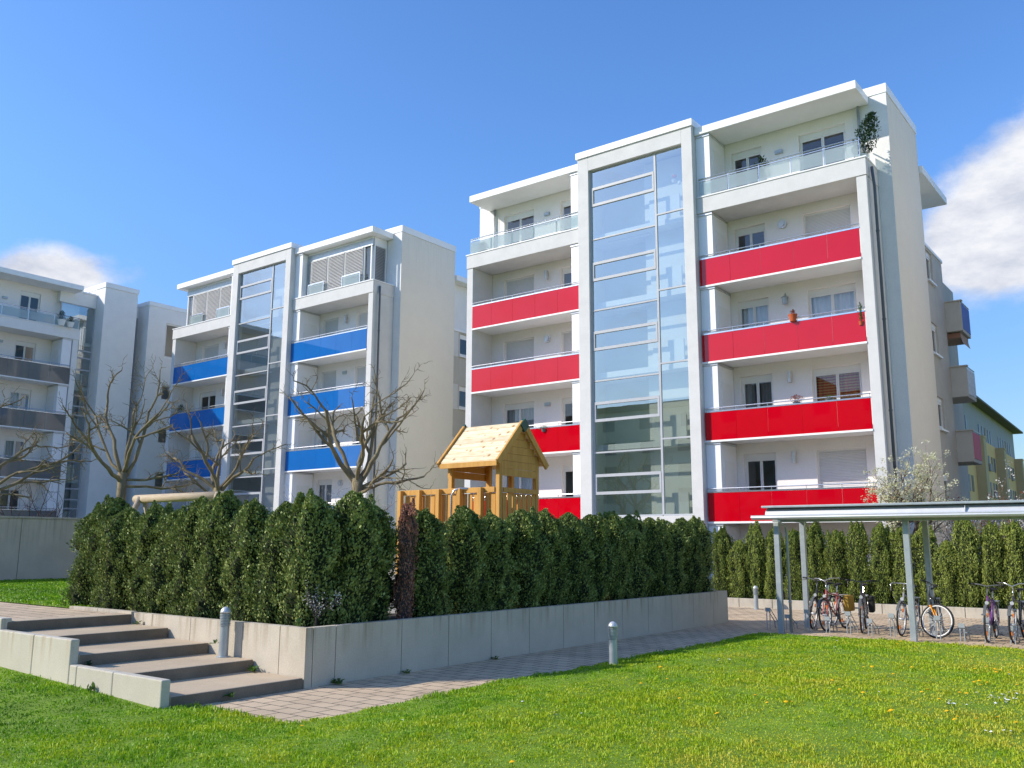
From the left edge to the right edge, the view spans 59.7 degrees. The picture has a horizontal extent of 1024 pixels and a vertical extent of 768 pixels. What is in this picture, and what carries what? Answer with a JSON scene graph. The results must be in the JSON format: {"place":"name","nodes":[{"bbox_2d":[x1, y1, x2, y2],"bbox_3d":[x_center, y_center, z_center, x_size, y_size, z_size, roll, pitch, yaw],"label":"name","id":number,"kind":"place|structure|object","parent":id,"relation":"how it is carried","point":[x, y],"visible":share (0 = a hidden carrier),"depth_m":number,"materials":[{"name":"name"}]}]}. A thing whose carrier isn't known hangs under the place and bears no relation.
{"place":"outdoors","nodes":[
{"label":"outdoors","id":0,"kind":"place"},
{"bbox_2d":[0,578,92,608],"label":"lawn","id":1,"kind":"structure","parent":0,"point":[32,598],"depth_m":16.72,"materials":[{"name":"plant"}]},
{"bbox_2d":[58,354,212,499],"bbox_3d":[-11.576,2.380,26.572,4.523,7.040,4.623,2,-10,-10],"label":"bare tree","id":2,"kind":"object","parent":1,"relation":"on","point":[121,478],"visible":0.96,"depth_m":26.71,"materials":[{"name":"brown plant"}]},
{"bbox_2d":[132,491,224,512],"bbox_3d":[-8.481,4.003,22.550,4.151,2.496,2.035,-8,-13,37],"label":"swing frame","id":3,"kind":"object","parent":1,"relation":"on","point":[145,500],"visible":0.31,"depth_m":22.91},
{"bbox_2d":[154,396,291,504],"bbox_3d":[-10.491,3.544,30.894,5.551,6.295,3.377,-8,-13,37],"label":"bare tree","id":4,"kind":"object","parent":1,"relation":"on","point":[215,485],"visible":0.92,"depth_m":30.84,"materials":[{"name":"brown plant"}]},
{"bbox_2d":[0,602,108,618],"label":"path","id":5,"kind":"structure","parent":0,"point":[16,611],"depth_m":13.87,"materials":[{"name":"concrete"}]},
{"bbox_2d":[0,569,395,613],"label":"courtyard ground","id":6,"kind":"structure","parent":0,"point":[392,611],"depth_m":16.02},
{"bbox_2d":[0,466,76,516],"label":"bare shrub","id":7,"kind":"object","parent":6,"relation":"on","point":[29,506],"visible":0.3,"depth_m":31.63,"materials":[{"name":"brown plant"}]},
{"bbox_2d":[0,516,82,579],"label":"boundary wall","id":8,"kind":"structure","parent":6,"relation":"on","point":[32,548],"depth_m":25.90,"materials":[{"name":"concrete"}]},
{"bbox_2d":[0,383,105,504],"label":"bare tree","id":9,"kind":"object","parent":6,"relation":"on","point":[14,458],"visible":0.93,"depth_m":26.08,"materials":[{"name":"brown plant"}]},
{"bbox_2d":[0,267,190,517],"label":"apartment building","id":10,"kind":"structure","parent":6,"relation":"on","point":[43,353],"depth_m":54.89,"materials":[{"name":"paint"}]},
{"bbox_2d":[3,436,24,458],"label":"window","id":11,"kind":"structure","parent":10,"relation":"in","point":[12,446],"depth_m":52.30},
{"bbox_2d":[8,388,30,409],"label":"window","id":12,"kind":"structure","parent":10,"relation":"in","point":[19,393],"depth_m":52.93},
{"bbox_2d":[14,341,35,361],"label":"window","id":13,"kind":"structure","parent":10,"relation":"in","point":[19,343],"depth_m":53.36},
{"bbox_2d":[18,291,40,320],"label":"window","id":14,"kind":"structure","parent":10,"relation":"in","point":[23,293],"depth_m":53.89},
{"bbox_2d":[43,301,95,517],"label":"stair window","id":15,"kind":"structure","parent":10,"relation":"in","point":[90,351],"depth_m":55.23,"materials":[{"name":"grey metal"}]},
{"bbox_2d":[126,318,137,444],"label":"stair window","id":16,"kind":"structure","parent":10,"relation":"in","point":[136,318],"depth_m":58.09,"materials":[{"name":"metal"}]},
{"bbox_2d":[280,361,437,492],"bbox_3d":[-4.090,2.324,23.930,5.006,6.274,4.580,-8,-13,37],"label":"bare tree","id":17,"kind":"object","parent":6,"relation":"on","point":[358,485],"visible":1,"depth_m":24.55,"materials":[{"name":"brown plant"}]},
{"bbox_2d":[395,418,548,574],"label":"play tower","id":18,"kind":"structure","parent":6,"relation":"on","point":[508,449],"depth_m":18.70,"materials":[{"name":"yellow wood"}]},
{"bbox_2d":[46,595,665,626],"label":"hedge soil","id":19,"kind":"structure","parent":0,"point":[393,616],"depth_m":13.46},
{"bbox_2d":[59,513,96,605],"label":"hedge conifer","id":20,"kind":"object","parent":19,"relation":"on","point":[77,592],"visible":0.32,"depth_m":15.13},
{"bbox_2d":[78,494,130,607],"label":"hedge conifer","id":21,"kind":"object","parent":19,"relation":"on","point":[102,513],"visible":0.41,"depth_m":14.96,"materials":[{"name":"plant"}]},
{"bbox_2d":[88,507,141,609],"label":"hedge conifer","id":22,"kind":"object","parent":19,"relation":"on","point":[117,569],"visible":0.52,"depth_m":14.55,"materials":[{"name":"plant"}]},
{"bbox_2d":[121,500,173,612],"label":"hedge conifer","id":23,"kind":"object","parent":19,"relation":"on","point":[144,537],"visible":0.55,"depth_m":14.22,"materials":[{"name":"plant"}]},
{"bbox_2d":[136,508,183,614],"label":"hedge conifer","id":24,"kind":"object","parent":19,"relation":"on","point":[158,572],"visible":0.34,"depth_m":13.81,"materials":[{"name":"plant"}]},
{"bbox_2d":[159,491,220,616],"bbox_3d":[-4.796,2.587,13.692,0.968,1.913,1.053,-5,-12,28],"label":"hedge conifer","id":25,"kind":"object","parent":19,"relation":"on","point":[185,551],"visible":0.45,"depth_m":13.42,"materials":[{"name":"plant"}]},
{"bbox_2d":[181,489,243,618],"bbox_3d":[-4.298,2.511,13.220,1.053,1.898,0.996,-6,-12,30],"label":"hedge conifer","id":26,"kind":"object","parent":19,"relation":"on","point":[208,594],"visible":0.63,"depth_m":12.98,"materials":[{"name":"plant"}]},
{"bbox_2d":[216,498,270,621],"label":"hedge conifer","id":27,"kind":"object","parent":19,"relation":"on","point":[244,528],"visible":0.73,"depth_m":12.60,"materials":[{"name":"plant"}]},
{"bbox_2d":[244,501,293,624],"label":"hedge conifer","id":28,"kind":"object","parent":19,"relation":"on","point":[267,587],"visible":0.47,"depth_m":12.24,"materials":[{"name":"plant"}]},
{"bbox_2d":[270,488,344,626],"bbox_3d":[-2.740,2.358,12.181,0.982,1.845,1.039,-4,-11,22],"label":"hedge conifer","id":29,"kind":"object","parent":19,"relation":"on","point":[310,541],"visible":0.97,"depth_m":11.96,"materials":[{"name":"plant"}]},
{"bbox_2d":[303,580,341,625],"bbox_3d":[-2.511,2.928,11.636,0.550,0.731,0.443,-8,-13,37],"label":"blossom shrub","id":30,"kind":"object","parent":19,"relation":"on","point":[314,605],"visible":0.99,"depth_m":11.65,"materials":[{"name":"white plant"}]},
{"bbox_2d":[326,490,388,624],"bbox_3d":[-2.277,2.421,12.548,1.097,1.854,1.098,2,-10,-8],"label":"hedge conifer","id":31,"kind":"object","parent":19,"relation":"on","point":[355,517],"visible":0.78,"depth_m":12.34,"materials":[{"name":"plant"}]},
{"bbox_2d":[365,498,399,620],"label":"hedge conifer","id":32,"kind":"object","parent":19,"relation":"on","point":[381,609],"visible":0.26,"depth_m":12.99,"materials":[{"name":"plant"}]},
{"bbox_2d":[391,498,418,618],"bbox_3d":[-1.554,2.561,13.072,0.386,1.771,0.414,-1,-10,7],"label":"copper shrub","id":33,"kind":"object","parent":19,"relation":"on","point":[404,589],"visible":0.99,"depth_m":13.00,"materials":[{"name":"brown plant"}]},
{"bbox_2d":[391,507,454,617],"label":"hedge conifer","id":34,"kind":"object","parent":19,"relation":"on","point":[430,578],"visible":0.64,"depth_m":13.39,"materials":[{"name":"plant"}]},
{"bbox_2d":[440,505,494,613],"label":"hedge conifer","id":35,"kind":"object","parent":19,"relation":"on","point":[466,538],"visible":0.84,"depth_m":14.16,"materials":[{"name":"plant"}]},
{"bbox_2d":[479,509,520,611],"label":"hedge conifer","id":36,"kind":"object","parent":19,"relation":"on","point":[500,587],"visible":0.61,"depth_m":14.76,"materials":[{"name":"plant"}]},
{"bbox_2d":[502,509,554,608],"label":"hedge conifer","id":37,"kind":"object","parent":19,"relation":"on","point":[528,550],"visible":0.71,"depth_m":15.38,"materials":[{"name":"plant"}]},
{"bbox_2d":[530,506,572,606],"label":"hedge conifer","id":38,"kind":"object","parent":19,"relation":"on","point":[553,533],"visible":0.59,"depth_m":16.01,"materials":[{"name":"plant"}]},
{"bbox_2d":[558,512,599,603],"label":"hedge conifer","id":39,"kind":"object","parent":19,"relation":"on","point":[580,590],"visible":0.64,"depth_m":16.52,"materials":[{"name":"plant"}]},
{"bbox_2d":[580,512,618,601],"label":"hedge conifer","id":40,"kind":"object","parent":19,"relation":"on","point":[600,567],"visible":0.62,"depth_m":17.21,"materials":[{"name":"plant"}]},
{"bbox_2d":[598,511,637,600],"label":"hedge conifer","id":41,"kind":"object","parent":19,"relation":"on","point":[620,537],"visible":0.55,"depth_m":17.80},
{"bbox_2d":[622,510,656,598],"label":"hedge conifer","id":42,"kind":"object","parent":19,"relation":"on","point":[640,573],"visible":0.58,"depth_m":18.43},
{"bbox_2d":[640,517,675,596],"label":"hedge conifer","id":43,"kind":"object","parent":19,"relation":"on","point":[655,558],"visible":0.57,"depth_m":19.01,"materials":[{"name":"plant"}]},
{"bbox_2d":[656,517,691,594],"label":"hedge conifer","id":44,"kind":"object","parent":19,"relation":"on","point":[675,545],"visible":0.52,"depth_m":19.68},
{"bbox_2d":[672,517,707,593],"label":"hedge conifer","id":45,"kind":"object","parent":19,"relation":"on","point":[693,570],"visible":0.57,"depth_m":20.22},
{"bbox_2d":[687,515,716,592],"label":"hedge conifer","id":46,"kind":"object","parent":19,"relation":"on","point":[703,535],"visible":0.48,"depth_m":20.78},
{"bbox_2d":[0,632,1023,767],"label":"lawn","id":47,"kind":"structure","parent":0,"point":[47,700],"depth_m":8.35,"materials":[{"name":"plant"}]},
{"bbox_2d":[608,621,617,664],"bbox_3d":[1.479,3.809,13.041,0.190,0.650,0.190,-8,-13,37],"label":"bollard lamp","id":48,"kind":"object","parent":47,"relation":"on","point":[612,636],"visible":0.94,"depth_m":13.00,"materials":[{"name":"metal"}]},
{"bbox_2d":[0,0,1023,458],"label":"sky","id":49,"kind":"structure","parent":0,"point":[151,147],"materials":[{"name":"blue"}]},
{"bbox_2d":[183,607,1023,722],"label":"paved path","id":50,"kind":"structure","parent":0,"point":[327,701],"depth_m":13.59,"materials":[{"name":"stone"}]},
{"bbox_2d":[68,664,169,708],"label":"cheek wall","id":51,"kind":"structure","parent":50,"relation":"on","point":[150,691],"depth_m":9.93,"materials":[{"name":"concrete"}]},
{"bbox_2d":[7,613,302,707],"bbox_3d":[-4.841,3.524,11.611,4.350,0.750,1.800,-8,-13,37],"label":"stairway","id":52,"kind":"object","parent":50,"relation":"on","point":[194,671],"visible":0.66,"depth_m":11.35,"materials":[{"name":"concrete"}]},
{"bbox_2d":[216,607,230,657],"bbox_3d":[-3.826,3.297,11.867,0.190,0.650,0.190,-8,-13,37],"label":"bollard lamp","id":53,"kind":"object","parent":52,"relation":"on","point":[225,620],"visible":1,"depth_m":11.82,"materials":[{"name":"metal"}]},
{"bbox_2d":[69,590,727,688],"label":"planter wall","id":54,"kind":"structure","parent":50,"relation":"on","point":[315,656],"depth_m":12.99,"materials":[{"name":"concrete"}]},
{"bbox_2d":[802,577,839,628],"bbox_3d":[6.830,4.786,19.537,0.626,1.079,1.737,-5,-11,41],"label":"bicycle","id":55,"kind":"object","parent":50,"relation":"on","point":[816,600],"visible":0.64,"depth_m":19.34,"materials":[{"name":"paint"}]},
{"bbox_2d":[814,577,854,630],"bbox_3d":[6.888,4.699,19.087,0.596,1.089,1.741,-12,-16,39],"label":"bicycle","id":56,"kind":"object","parent":50,"relation":"on","point":[849,604],"visible":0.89,"depth_m":19.10,"materials":[{"name":"paint"}]},
{"bbox_2d":[845,579,876,632],"bbox_3d":[7.419,4.667,18.832,0.633,1.065,1.741,-4,-11,25],"label":"bicycle","id":57,"kind":"object","parent":50,"relation":"on","point":[863,606],"visible":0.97,"depth_m":18.73,"materials":[{"name":"paint"}]},
{"bbox_2d":[727,597,1023,619],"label":"kerb wall","id":58,"kind":"structure","parent":50,"relation":"on","point":[964,612],"depth_m":23.57,"materials":[{"name":"concrete"}]},
{"bbox_2d":[751,500,1023,641],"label":"bike shelter","id":59,"kind":"object","parent":50,"relation":"on","point":[906,513],"visible":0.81,"depth_m":17.48,"materials":[{"name":"metal"}]},
{"bbox_2d":[890,582,920,635],"bbox_3d":[8.083,4.570,18.177,0.476,1.029,1.741,-4,-11,37],"label":"bicycle","id":60,"kind":"object","parent":50,"relation":"on","point":[900,604],"visible":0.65,"depth_m":17.88,"materials":[{"name":"paint"}]},
{"bbox_2d":[920,579,954,638],"bbox_3d":[8.448,4.481,17.927,0.566,1.120,1.514,-3,-11,17],"label":"bicycle","id":61,"kind":"object","parent":50,"relation":"on","point":[936,605],"visible":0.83,"depth_m":17.55,"materials":[{"name":"paint"}]},
{"bbox_2d":[968,583,1005,642],"bbox_3d":[9.169,4.355,17.062,0.633,1.065,1.741,-5,-11,35],"label":"bicycle","id":62,"kind":"object","parent":50,"relation":"on","point":[990,615],"visible":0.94,"depth_m":16.98,"materials":[{"name":"paint"}]},
{"bbox_2d":[997,582,1023,642],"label":"bicycle","id":63,"kind":"object","parent":50,"relation":"on","point":[1011,607],"visible":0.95,"depth_m":16.70,"materials":[{"name":"paint"}]},
{"bbox_2d":[783,591,1009,608],"bbox_3d":[31.468,8.046,35.197,34.000,0.001,44.450,-8,-13,37],"label":"planting bed","id":64,"kind":"object","parent":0,"point":[892,600],"depth_m":25.25,"materials":[{"name":"soil"}]},
{"bbox_2d":[711,524,734,597],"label":"hedge conifer","id":65,"kind":"object","parent":64,"relation":"on","point":[723,545],"visible":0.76,"depth_m":26.94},
{"bbox_2d":[726,539,752,597],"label":"hedge conifer","id":66,"kind":"object","parent":64,"relation":"on","point":[737,569],"visible":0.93,"depth_m":26.52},
{"bbox_2d":[743,520,766,598],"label":"hedge conifer","id":67,"kind":"object","parent":64,"relation":"on","point":[754,550],"visible":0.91,"depth_m":26.30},
{"bbox_2d":[763,526,787,598],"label":"hedge conifer","id":68,"kind":"object","parent":64,"relation":"on","point":[770,582],"visible":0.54,"depth_m":25.90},
{"bbox_2d":[782,528,808,600],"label":"hedge conifer","id":69,"kind":"object","parent":64,"relation":"on","point":[795,563],"visible":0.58,"depth_m":25.61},
{"bbox_2d":[801,522,828,600],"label":"hedge conifer","id":70,"kind":"object","parent":64,"relation":"on","point":[815,543],"visible":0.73,"depth_m":25.26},
{"bbox_2d":[821,529,850,601],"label":"hedge conifer","id":71,"kind":"object","parent":64,"relation":"on","point":[835,553],"visible":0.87,"depth_m":24.90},
{"bbox_2d":[843,521,872,602],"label":"hedge conifer","id":72,"kind":"object","parent":64,"relation":"on","point":[857,545],"visible":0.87,"depth_m":24.60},
{"bbox_2d":[863,521,895,603],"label":"hedge conifer","id":73,"kind":"object","parent":64,"relation":"on","point":[880,558],"visible":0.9,"depth_m":24.20,"materials":[{"name":"plant"}]},
{"bbox_2d":[889,527,918,604],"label":"hedge conifer","id":74,"kind":"object","parent":64,"relation":"on","point":[898,568],"visible":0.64,"depth_m":23.91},
{"bbox_2d":[861,439,968,536],"bbox_3d":[11.281,3.858,25.146,2.813,4.739,3.074,-8,-13,37],"label":"blossom tree","id":75,"kind":"object","parent":64,"relation":"on","point":[888,498],"visible":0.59,"depth_m":25.20,"materials":[{"name":"white plant"}]},
{"bbox_2d":[910,522,940,605],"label":"hedge conifer","id":76,"kind":"object","parent":64,"relation":"on","point":[919,561],"visible":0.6,"depth_m":23.61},
{"bbox_2d":[931,540,962,606],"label":"hedge conifer","id":77,"kind":"object","parent":64,"relation":"on","point":[944,561],"visible":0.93,"depth_m":23.06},
{"bbox_2d":[947,520,984,607],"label":"hedge conifer","id":78,"kind":"object","parent":64,"relation":"on","point":[964,542],"visible":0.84,"depth_m":22.87,"materials":[{"name":"plant"}]},
{"bbox_2d":[929,460,1018,574],"bbox_3d":[13.129,4.247,25.405,2.271,4.081,3.478,6,-12,-31],"label":"blossom shrub","id":79,"kind":"object","parent":64,"relation":"on","point":[946,528],"visible":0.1,"depth_m":25.51,"materials":[{"name":"white plant"}]},
{"bbox_2d":[978,520,1007,608],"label":"hedge conifer","id":80,"kind":"object","parent":64,"relation":"on","point":[992,556],"visible":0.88,"depth_m":22.57,"materials":[{"name":"plant"}]},
{"bbox_2d":[1000,519,1023,609],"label":"hedge conifer","id":81,"kind":"object","parent":64,"relation":"on","point":[1013,534],"visible":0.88,"depth_m":22.24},
{"label":"ground","id":82,"kind":"structure","parent":0,"visible":0},
{"bbox_2d":[0,629,79,683],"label":"cheek wall","id":83,"kind":"structure","parent":82,"relation":"on","point":[50,657],"depth_m":11.19,"materials":[{"name":"concrete"}]},
{"bbox_2d":[161,225,466,568],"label":"apartment building","id":84,"kind":"structure","parent":82,"relation":"on","point":[340,314],"depth_m":46.76,"materials":[{"name":"paint"}]},
{"bbox_2d":[197,439,212,458],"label":"window","id":85,"kind":"structure","parent":84,"relation":"in","point":[200,442],"depth_m":53.27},
{"bbox_2d":[203,345,218,360],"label":"window","id":86,"kind":"structure","parent":84,"relation":"in","point":[212,351],"depth_m":54.22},
{"bbox_2d":[227,261,285,503],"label":"stair window","id":87,"kind":"structure","parent":84,"relation":"in","point":[271,291],"depth_m":48.52,"materials":[{"name":"grey metal"}]},
{"bbox_2d":[318,480,331,504],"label":"window","id":88,"kind":"structure","parent":84,"relation":"in","point":[326,485],"depth_m":46.21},
{"bbox_2d":[322,371,335,390],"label":"window","id":89,"kind":"structure","parent":84,"relation":"in","point":[329,378],"depth_m":47.18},
{"bbox_2d":[324,318,337,335],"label":"window","id":90,"kind":"structure","parent":84,"relation":"in","point":[331,326],"depth_m":47.72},
{"bbox_2d":[356,366,365,385],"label":"window","id":91,"kind":"structure","parent":84,"relation":"in","point":[361,371],"depth_m":45.72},
{"bbox_2d":[358,312,367,328],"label":"window","id":92,"kind":"structure","parent":84,"relation":"in","point":[363,317],"depth_m":46.23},
{"bbox_2d":[464,80,981,595],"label":"apartment building","id":93,"kind":"structure","parent":82,"relation":"on","point":[640,342],"depth_m":33.16,"materials":[{"name":"paint"}]},
{"bbox_2d":[505,469,532,494],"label":"window","id":94,"kind":"structure","parent":93,"relation":"in","point":[519,482],"depth_m":38.57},
{"bbox_2d":[505,402,533,427],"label":"window","id":95,"kind":"structure","parent":93,"relation":"in","point":[514,413],"depth_m":39.15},
{"bbox_2d":[505,337,533,363],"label":"window","id":96,"kind":"structure","parent":93,"relation":"in","point":[523,348],"depth_m":39.60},
{"bbox_2d":[505,275,533,298],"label":"window","id":97,"kind":"structure","parent":93,"relation":"in","point":[524,284],"depth_m":40.13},
{"bbox_2d":[506,210,533,244],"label":"window","id":98,"kind":"structure","parent":93,"relation":"in","point":[527,214],"depth_m":40.69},
{"bbox_2d":[562,331,571,354],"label":"window","id":99,"kind":"structure","parent":93,"relation":"in","point":[566,336],"depth_m":38.08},
{"bbox_2d":[563,465,572,496],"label":"window","id":100,"kind":"structure","parent":93,"relation":"in","point":[566,468],"depth_m":37.12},
{"bbox_2d":[590,145,692,516],"bbox_3d":[4.841,-2.037,34.052,4.190,14.030,0.102,-8,-13,37],"label":"stair window","id":101,"kind":"structure","parent":93,"relation":"in","point":[661,473],"depth_m":34.25,"materials":[{"name":"grey metal"}]},
{"bbox_2d":[732,147,761,187],"bbox_3d":[9.040,-7.925,34.040,1.200,2.030,0.115,-8,-13,37],"label":"window","id":102,"kind":"structure","parent":93,"relation":"in","point":[746,155],"depth_m":34.14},
{"bbox_2d":[736,224,765,250],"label":"window","id":103,"kind":"structure","parent":93,"relation":"in","point":[750,231],"depth_m":33.59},
{"bbox_2d":[739,298,768,327],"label":"window","id":104,"kind":"structure","parent":93,"relation":"in","point":[754,311],"depth_m":33.13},
{"bbox_2d":[742,374,772,407],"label":"window","id":105,"kind":"structure","parent":93,"relation":"in","point":[748,383],"depth_m":32.60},
{"bbox_2d":[751,156,770,181],"bbox_3d":[9.073,-7.727,32.490,0.815,1.211,0.655,-8,-13,37],"label":"potted plant","id":106,"kind":"object","parent":93,"relation":"on","point":[761,169],"visible":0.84,"depth_m":32.45,"materials":[{"name":"green plant"}]},
{"bbox_2d":[745,453,776,489],"bbox_3d":[8.990,3.626,31.955,1.200,2.255,0.115,-8,-13,37],"label":"window","id":107,"kind":"structure","parent":93,"relation":"in","point":[765,456],"depth_m":32.06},
{"bbox_2d":[799,124,846,170],"bbox_3d":[11.317,-8.226,32.318,1.680,2.030,0.115,-8,-13,37],"label":"window","id":108,"kind":"structure","parent":93,"relation":"in","point":[838,129],"depth_m":32.39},
{"bbox_2d":[804,205,850,236],"bbox_3d":[11.295,-5.103,31.744,1.680,2.250,0.100,-8,-13,37],"label":"window","id":109,"kind":"structure","parent":93,"relation":"in","point":[837,217],"depth_m":31.86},
{"bbox_2d":[808,283,856,317],"bbox_3d":[11.316,-2.288,31.280,1.680,2.255,0.199,-8,-13,37],"label":"window","id":110,"kind":"structure","parent":93,"relation":"in","point":[842,297],"depth_m":31.40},
{"bbox_2d":[812,364,862,400],"bbox_3d":[11.304,0.522,30.773,1.680,2.255,0.199,-8,-13,37],"label":"window","id":111,"kind":"structure","parent":93,"relation":"in","point":[840,380],"depth_m":30.87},
{"bbox_2d":[817,447,868,487],"bbox_3d":[11.259,3.323,30.223,1.680,2.255,0.100,-8,-13,37],"label":"window","id":112,"kind":"structure","parent":93,"relation":"in","point":[847,465],"depth_m":30.30,"materials":[{"name":"plastic"}]},
{"bbox_2d":[851,111,880,157],"bbox_3d":[12.059,-8.406,30.370,1.039,1.820,0.812,-8,-13,37],"label":"potted plant","id":113,"kind":"object","parent":93,"relation":"on","point":[869,118],"visible":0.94,"depth_m":30.32,"materials":[{"name":"green plant"}]},
{"bbox_2d":[962,395,1023,533],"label":"apartment building","id":114,"kind":"structure","parent":82,"relation":"on","point":[995,429],"depth_m":102.11,"materials":[{"name":"yellow paint"}]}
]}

